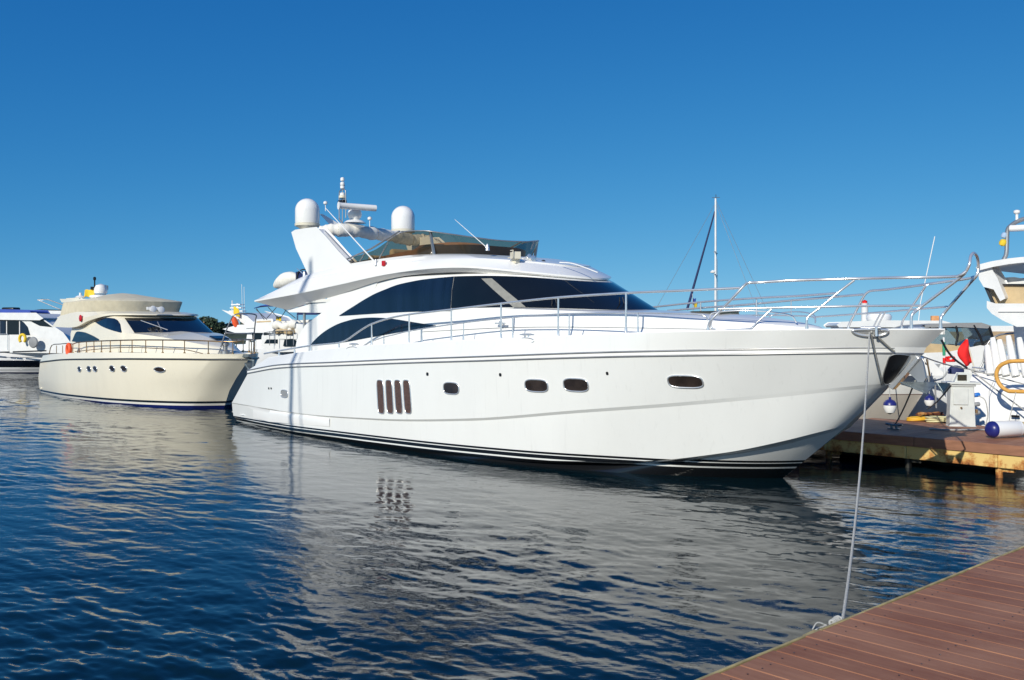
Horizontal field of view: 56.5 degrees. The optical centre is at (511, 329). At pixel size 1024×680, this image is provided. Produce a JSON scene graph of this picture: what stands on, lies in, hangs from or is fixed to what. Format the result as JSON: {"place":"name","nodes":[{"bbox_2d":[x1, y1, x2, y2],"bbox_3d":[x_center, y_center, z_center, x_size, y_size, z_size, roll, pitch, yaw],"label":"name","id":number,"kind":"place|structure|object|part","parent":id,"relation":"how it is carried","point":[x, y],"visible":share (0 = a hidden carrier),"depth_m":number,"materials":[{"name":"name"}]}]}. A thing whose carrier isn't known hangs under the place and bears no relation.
{"place":"outdoors","nodes":[
{"label":"outdoors","id":0,"kind":"place"},
{"bbox_2d":[223,331,246,343],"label":"shore bank","id":1,"kind":"structure","parent":0,"point":[237,336],"depth_m":148.95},
{"bbox_2d":[199,316,224,333],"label":"tree","id":2,"kind":"object","parent":1,"relation":"on","point":[218,327],"visible":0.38,"depth_m":149.47,"materials":[{"name":"green plant"}]},
{"bbox_2d":[204,321,225,332],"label":"tree","id":3,"kind":"object","parent":1,"relation":"on","point":[214,323],"visible":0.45,"depth_m":149.09,"materials":[{"name":"green plant"}]},
{"bbox_2d":[0,330,1023,679],"bbox_3d":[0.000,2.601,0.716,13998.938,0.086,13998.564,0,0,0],"label":"water","id":4,"kind":"structure","parent":0,"point":[140,542],"depth_m":11.14,"materials":[{"name":"blue liquid"}]},
{"bbox_2d":[0,307,71,372],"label":"motor yacht","id":5,"kind":"object","parent":4,"relation":"on","point":[39,331],"visible":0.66,"depth_m":56.23,"materials":[{"name":"white plastic"}]},
{"bbox_2d":[0,320,5,334],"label":"side window","id":6,"kind":"structure","parent":5,"relation":"in","point":[2,322],"depth_m":56.46,"materials":[{"name":"black glass"}]},
{"bbox_2d":[7,320,18,334],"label":"side window","id":7,"kind":"structure","parent":5,"relation":"in","point":[12,325],"depth_m":56.29,"materials":[{"name":"black glass"}]},
{"bbox_2d":[18,333,26,342],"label":"horseshoe buoy","id":8,"kind":"object","parent":5,"relation":"attached to","point":[21,335],"visible":1,"depth_m":55.60,"materials":[{"name":"yellow plastic"}]},
{"bbox_2d":[20,320,29,334],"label":"side window","id":9,"kind":"structure","parent":5,"relation":"in","point":[24,329],"depth_m":56.11,"materials":[{"name":"black glass"}]},
{"bbox_2d":[13,350,45,352],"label":"railing","id":10,"kind":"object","parent":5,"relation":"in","point":[34,350],"depth_m":55.44,"materials":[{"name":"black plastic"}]},
{"bbox_2d":[38,299,97,313],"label":"motor yacht","id":11,"kind":"object","parent":4,"relation":"on","point":[53,311],"visible":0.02,"depth_m":62.70,"materials":[{"name":"white plastic"}]},
{"bbox_2d":[38,277,258,408],"bbox_3d":[-13.478,0.508,35.832,4.719,5.384,16.019,0,0,-42],"label":"motor yacht","id":12,"kind":"object","parent":4,"relation":"on","point":[137,350],"visible":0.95,"depth_m":33.24,"materials":[{"name":"plastic"}]},
{"bbox_2d":[65,343,71,353],"bbox_3d":[-16.880,0.752,36.300,0.143,0.530,0.450,0,0,-42],"label":"life ring","id":13,"kind":"object","parent":12,"relation":"hanging from","point":[68,348],"visible":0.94,"depth_m":36.19,"materials":[{"name":"orange plastic"}]},
{"bbox_2d":[72,331,98,341],"bbox_3d":[-16.207,0.324,36.237,0.043,0.521,2.986,0,0,-42],"label":"galley window","id":14,"kind":"structure","parent":12,"relation":"in","point":[79,336],"depth_m":36.36,"materials":[{"name":"blue glass"}]},
{"bbox_2d":[84,289,94,296],"bbox_3d":[-17.402,-1.517,39.277,0.414,0.352,0.085,0,0,-8],"label":"flag","id":15,"kind":"object","parent":12,"relation":"attached to","point":[87,293],"visible":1,"depth_m":39.27,"materials":[{"name":"yellow fabric"}]},
{"bbox_2d":[94,318,121,332],"bbox_3d":[-14.687,-0.169,34.718,0.177,0.539,2.734,0,0,-43],"label":"side window","id":16,"kind":"structure","parent":12,"relation":"in","point":[113,324],"depth_m":34.48,"materials":[{"name":"blue glass"}]},
{"bbox_2d":[223,284,306,349],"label":"motor yacht","id":17,"kind":"object","parent":4,"relation":"on","point":[247,322],"visible":0.23,"depth_m":48.09,"materials":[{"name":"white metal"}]},
{"bbox_2d":[231,316,238,326],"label":"fender","id":18,"kind":"object","parent":17,"relation":"on","point":[235,322],"visible":0.85,"depth_m":48.16,"materials":[{"name":"orange plastic"}]},
{"bbox_2d":[233,306,239,316],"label":"flag","id":19,"kind":"object","parent":17,"relation":"attached to","point":[235,310],"visible":0.88,"depth_m":48.27,"materials":[{"name":"yellow fabric"}]},
{"bbox_2d":[252,333,261,339],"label":"side window","id":20,"kind":"structure","parent":17,"relation":"in","point":[258,336],"depth_m":47.77,"materials":[{"name":"black glass"}]},
{"bbox_2d":[240,305,320,365],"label":"yacht","id":21,"kind":"object","parent":4,"relation":"on","point":[286,335],"visible":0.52,"depth_m":45.01,"materials":[{"name":"white plastic"}]},
{"bbox_2d":[265,339,277,342],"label":"side window","id":22,"kind":"structure","parent":21,"relation":"in","point":[271,340],"depth_m":45.27,"materials":[{"name":"black glass"}]},
{"bbox_2d":[283,339,296,345],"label":"side window","id":23,"kind":"structure","parent":21,"relation":"in","point":[289,341],"depth_m":44.66,"materials":[{"name":"black glass"}]},
{"bbox_2d":[232,177,979,477],"bbox_3d":[0.109,-0.387,21.761,5.462,7.374,20.290,0,0,-42],"label":"motor yacht","id":24,"kind":"object","parent":4,"relation":"on","point":[410,338],"visible":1,"depth_m":18.31,"materials":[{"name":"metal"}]},
{"bbox_2d":[311,317,435,344],"bbox_3d":[-3.435,0.062,22.697,0.043,0.706,5.251,0,0,-43],"label":"galley window","id":25,"kind":"structure","parent":24,"relation":"in","point":[340,332],"depth_m":22.83,"materials":[{"name":"blue glass"}]},
{"bbox_2d":[339,276,453,315],"bbox_3d":[-2.792,-0.746,22.031,0.126,0.804,4.346,0,0,-44],"label":"side window","id":26,"kind":"structure","parent":24,"relation":"in","point":[432,294],"depth_m":21.46,"materials":[{"name":"blue glass"}]},
{"bbox_2d":[841,332,869,618],"bbox_3d":[3.903,1.035,10.655,0.027,2.015,8.689,0,0,22],"label":"mooring line","id":27,"kind":"object","parent":24,"relation":"attached to","point":[851,550],"visible":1,"depth_m":9.36,"materials":[{"name":"fabric"}]},
{"bbox_2d":[871,334,882,384],"bbox_3d":[5.716,0.476,14.902,0.043,0.818,0.594,0,0,37],"label":"mooring line","id":28,"kind":"object","parent":24,"relation":"attached to","point":[876,359],"visible":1,"depth_m":14.83,"materials":[{"name":"fabric"}]},
{"bbox_2d":[873,333,894,351],"bbox_3d":[5.746,0.200,14.713,0.376,0.300,0.042,0,0,-13],"label":"mooring line","id":29,"kind":"object","parent":24,"relation":"attached to","point":[884,343],"visible":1,"depth_m":14.70,"materials":[{"name":"fabric"}]},
{"bbox_2d":[895,380,915,423],"bbox_3d":[7.064,1.360,17.182,0.028,1.148,4.775,0,0,18],"label":"anchor rope","id":30,"kind":"object","parent":24,"relation":"attached to","point":[905,404],"visible":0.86,"depth_m":16.75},
{"bbox_2d":[871,331,970,369],"bbox_3d":[7.945,0.461,18.110,0.028,0.890,8.374,0,0,35],"label":"mooring line","id":31,"kind":"object","parent":24,"relation":"attached to","point":[940,362],"visible":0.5,"depth_m":18.99,"materials":[{"name":"fabric"}]},
{"bbox_2d":[927,384,951,408],"bbox_3d":[8.559,1.406,19.217,0.028,1.116,9.269,0,0,21],"label":"anchor rope","id":32,"kind":"object","parent":24,"relation":"attached to","point":[944,393],"visible":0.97,"depth_m":17.18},
{"bbox_2d":[924,360,934,406],"bbox_3d":[9.783,1.256,22.344,0.228,1.100,0.228,0,0,0],"label":"fender","id":33,"kind":"object","parent":32,"relation":"hanging from","point":[929,400],"visible":0.94,"depth_m":22.28,"materials":[{"name":"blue plastic"}]},
{"bbox_2d":[941,339,967,368],"bbox_3d":[7.435,0.417,15.985,0.056,0.539,1.843,0,0,37],"label":"mooring line","id":34,"kind":"object","parent":24,"relation":"attached to","point":[952,356],"visible":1,"depth_m":15.71,"materials":[{"name":"fabric"}]},
{"bbox_2d":[658,197,770,317],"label":"sailing yacht","id":35,"kind":"object","parent":4,"relation":"on","point":[715,272],"visible":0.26,"depth_m":61.24,"materials":[{"name":"white metal"}]},
{"bbox_2d":[692,294,697,306],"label":"flag","id":36,"kind":"object","parent":35,"relation":"attached to","point":[694,300],"visible":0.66,"depth_m":61.05,"materials":[{"name":"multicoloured fabric"}]},
{"bbox_2d":[695,546,1023,679],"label":"pontoon","id":37,"kind":"object","parent":4,"relation":"on","point":[967,624],"visible":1,"depth_m":6.13,"materials":[{"name":"brown wood"}]},
{"bbox_2d":[804,615,842,634],"bbox_3d":[2.130,2.038,6.515,0.571,0.113,0.116,0,0,-42],"label":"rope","id":38,"kind":"object","parent":37,"relation":"attached to","point":[837,618],"visible":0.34,"depth_m":6.55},
{"bbox_2d":[861,300,868,320],"bbox_3d":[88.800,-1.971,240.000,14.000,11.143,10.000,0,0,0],"label":"harbour light","id":39,"kind":"object","parent":4,"relation":"in","point":[864,310],"visible":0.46,"depth_m":239.35,"materials":[{"name":"red metal"}]},
{"bbox_2d":[859,353,942,419],"bbox_3d":[5.820,1.714,25.649,10.529,2.772,3.468,0,0,20],"label":"motor boat","id":40,"kind":"object","parent":4,"relation":"on","point":[898,396],"visible":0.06,"depth_m":23.73,"materials":[{"name":"white plastic"}]},
{"bbox_2d":[824,236,1016,359],"bbox_3d":[17.084,-0.390,40.480,10.100,6.980,3.468,0,0,8],"label":"cabin boat","id":41,"kind":"object","parent":4,"relation":"on","point":[887,321],"visible":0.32,"depth_m":39.33,"materials":[{"name":"white plastic"}]},
{"bbox_3d":[15.150,-0.021,39.443,2.591,0.211,0.032,0,0,8],"label":"side window","id":42,"kind":"part","parent":41,"relation":"part of","materials":[{"name":"glass"}]},
{"bbox_2d":[819,418,1023,477],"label":"pontoon","id":43,"kind":"object","parent":4,"relation":"on","point":[909,442],"visible":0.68,"depth_m":17.89,"materials":[{"name":"brown wood"}]},
{"bbox_2d":[885,423,902,429],"bbox_3d":[7.685,1.939,19.178,0.080,0.122,0.347,0,0,-42],"label":"mooring cleat","id":44,"kind":"object","parent":43,"relation":"on","point":[895,425],"visible":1,"depth_m":19.14,"materials":[{"name":"metal"}]},
{"bbox_2d":[906,416,926,420],"bbox_3d":[8.959,1.946,20.906,0.627,0.112,0.267,0,0,0],"label":"hose coil","id":45,"kind":"object","parent":43,"relation":"on","point":[917,418],"visible":0.71,"depth_m":20.82,"materials":[{"name":"yellow rubber"}]},
{"bbox_2d":[915,412,943,415],"bbox_3d":[9.662,1.950,22.048,0.603,0.099,0.330,0,0,0],"label":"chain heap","id":46,"kind":"object","parent":43,"relation":"on","point":[929,414],"visible":0.98,"depth_m":21.93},
{"bbox_2d":[925,416,945,421],"bbox_3d":[9.256,1.929,20.596,0.682,0.135,0.414,0,0,0],"label":"hose coil","id":47,"kind":"object","parent":43,"relation":"on","point":[936,419],"visible":0.61,"depth_m":20.50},
{"bbox_2d":[929,428,984,430],"bbox_3d":[9.419,1.975,18.854,2.209,0.043,0.441,0,0,11],"label":"loose rope","id":48,"kind":"object","parent":43,"relation":"on","point":[955,429],"visible":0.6,"depth_m":18.88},
{"bbox_2d":[941,372,980,426],"bbox_3d":[9.364,1.445,19.855,0.712,1.109,0.420,0,0,12],"label":"power pedestal","id":49,"kind":"object","parent":43,"relation":"on","point":[962,404],"visible":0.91,"depth_m":19.71,"materials":[{"name":"white plastic"}]},
{"bbox_2d":[953,389,967,404],"bbox_3d":[9.277,1.384,19.705,0.290,0.334,0.020,0,0,12],"label":"cover door","id":50,"kind":"structure","parent":49,"relation":"in","point":[960,396],"depth_m":19.70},
{"bbox_2d":[979,396,987,423],"bbox_3d":[10.238,1.683,19.639,1.188,0.652,0.130,0,0,5],"label":"power cable","id":51,"kind":"object","parent":49,"relation":"hanging from","point":[987,409],"visible":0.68,"depth_m":19.64,"materials":[{"name":"plastic"}]},
{"bbox_2d":[985,420,1023,437],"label":"fender","id":52,"kind":"object","parent":43,"relation":"on","point":[1010,428],"visible":1,"depth_m":17.48,"materials":[{"name":"white plastic"}]},
{"bbox_2d":[894,323,1013,422],"bbox_3d":[10.969,1.452,27.323,7.700,3.296,3.357,0,0,8],"label":"sports cruiser","id":53,"kind":"object","parent":4,"relation":"on","point":[978,335],"visible":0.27,"depth_m":25.92,"materials":[{"name":"white plastic"}]},
{"bbox_2d":[950,326,1014,338],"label":"breakwater","id":54,"kind":"object","parent":4,"relation":"in","point":[996,330],"depth_m":259.00,"materials":[{"name":"beige stone"}]},
{"bbox_2d":[969,210,1023,425],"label":"motor yacht","id":55,"kind":"object","parent":4,"relation":"on","point":[1006,298],"visible":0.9,"depth_m":21.33,"materials":[{"name":"white plastic"}]},
{"bbox_2d":[945,356,955,361],"bbox_3d":[10.236,0.683,22.253,0.242,0.142,0.202,0,0,0],"label":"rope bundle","id":56,"kind":"object","parent":55,"relation":"hanging from","point":[948,359],"visible":0.62,"depth_m":22.19,"materials":[{"name":"red fabric"}]},
{"bbox_2d":[948,365,963,373],"bbox_3d":[10.207,0.919,21.916,0.378,0.198,0.252,0,0,0],"label":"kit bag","id":57,"kind":"object","parent":55,"relation":"on","point":[952,370],"visible":0.67,"depth_m":21.83,"materials":[{"name":"blue fabric"}]},
{"bbox_2d":[957,338,974,371],"bbox_3d":[10.344,0.581,21.672,0.401,0.766,0.108,0,0,0],"label":"flag","id":58,"kind":"object","parent":55,"relation":"on","point":[964,354],"visible":0.99,"depth_m":21.66,"materials":[{"name":"red fabric"}]},
{"bbox_2d":[971,370,1023,409],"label":"mooring line","id":59,"kind":"object","parent":55,"relation":"attached to","point":[997,390],"visible":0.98,"depth_m":20.69,"materials":[{"name":"fabric"}]},
{"bbox_2d":[971,369,1023,384],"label":"mooring line","id":60,"kind":"object","parent":55,"relation":"attached to","point":[999,377],"visible":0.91,"depth_m":20.82,"materials":[{"name":"fabric"}]},
{"bbox_2d":[999,239,1006,245],"bbox_3d":[11.387,-2.022,22.111,0.162,0.168,0.159,0,0,10],"label":"signal ball","id":61,"kind":"object","parent":55,"relation":"attached to","point":[1002,242],"visible":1,"depth_m":22.06,"materials":[{"name":"yellow plastic"}]},
{"bbox_2d":[994,359,1023,393],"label":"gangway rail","id":62,"kind":"object","parent":55,"relation":"attached to","point":[997,379],"visible":1,"depth_m":19.90,"materials":[{"name":"wood"}]},
{"bbox_2d":[0,0,1023,329],"label":"sky","id":63,"kind":"structure","parent":0,"point":[164,149],"materials":[{"name":"blue"}]},
{"bbox_2d":[883,387,896,413],"bbox_3d":[8.974,1.432,22.638,0.304,1.150,0.304,0,0,0],"label":"fender","id":64,"kind":"object","parent":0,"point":[889,405],"visible":0.95,"depth_m":22.54,"materials":[{"name":"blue plastic"}]},
{"bbox_2d":[926,359,930,375],"bbox_3d":[9.129,0.829,20.900,0.114,0.381,0.040,0,0,0],"label":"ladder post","id":65,"kind":"object","parent":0,"point":[928,367],"visible":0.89,"depth_m":20.88,"materials":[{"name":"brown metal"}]},
{"bbox_2d":[934,378,936,407],"bbox_3d":[9.286,1.388,20.900,0.070,0.659,0.040,0,0,0],"label":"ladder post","id":66,"kind":"object","parent":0,"point":[935,394],"visible":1,"depth_m":20.88,"materials":[{"name":"metal"}]},
{"bbox_2d":[942,337,945,397],"bbox_3d":[9.339,0.817,20.599,0.076,1.311,0.065,0,0,23],"label":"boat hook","id":67,"kind":"object","parent":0,"point":[944,353],"visible":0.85,"depth_m":20.58,"materials":[{"name":"white metal"}]}
]}

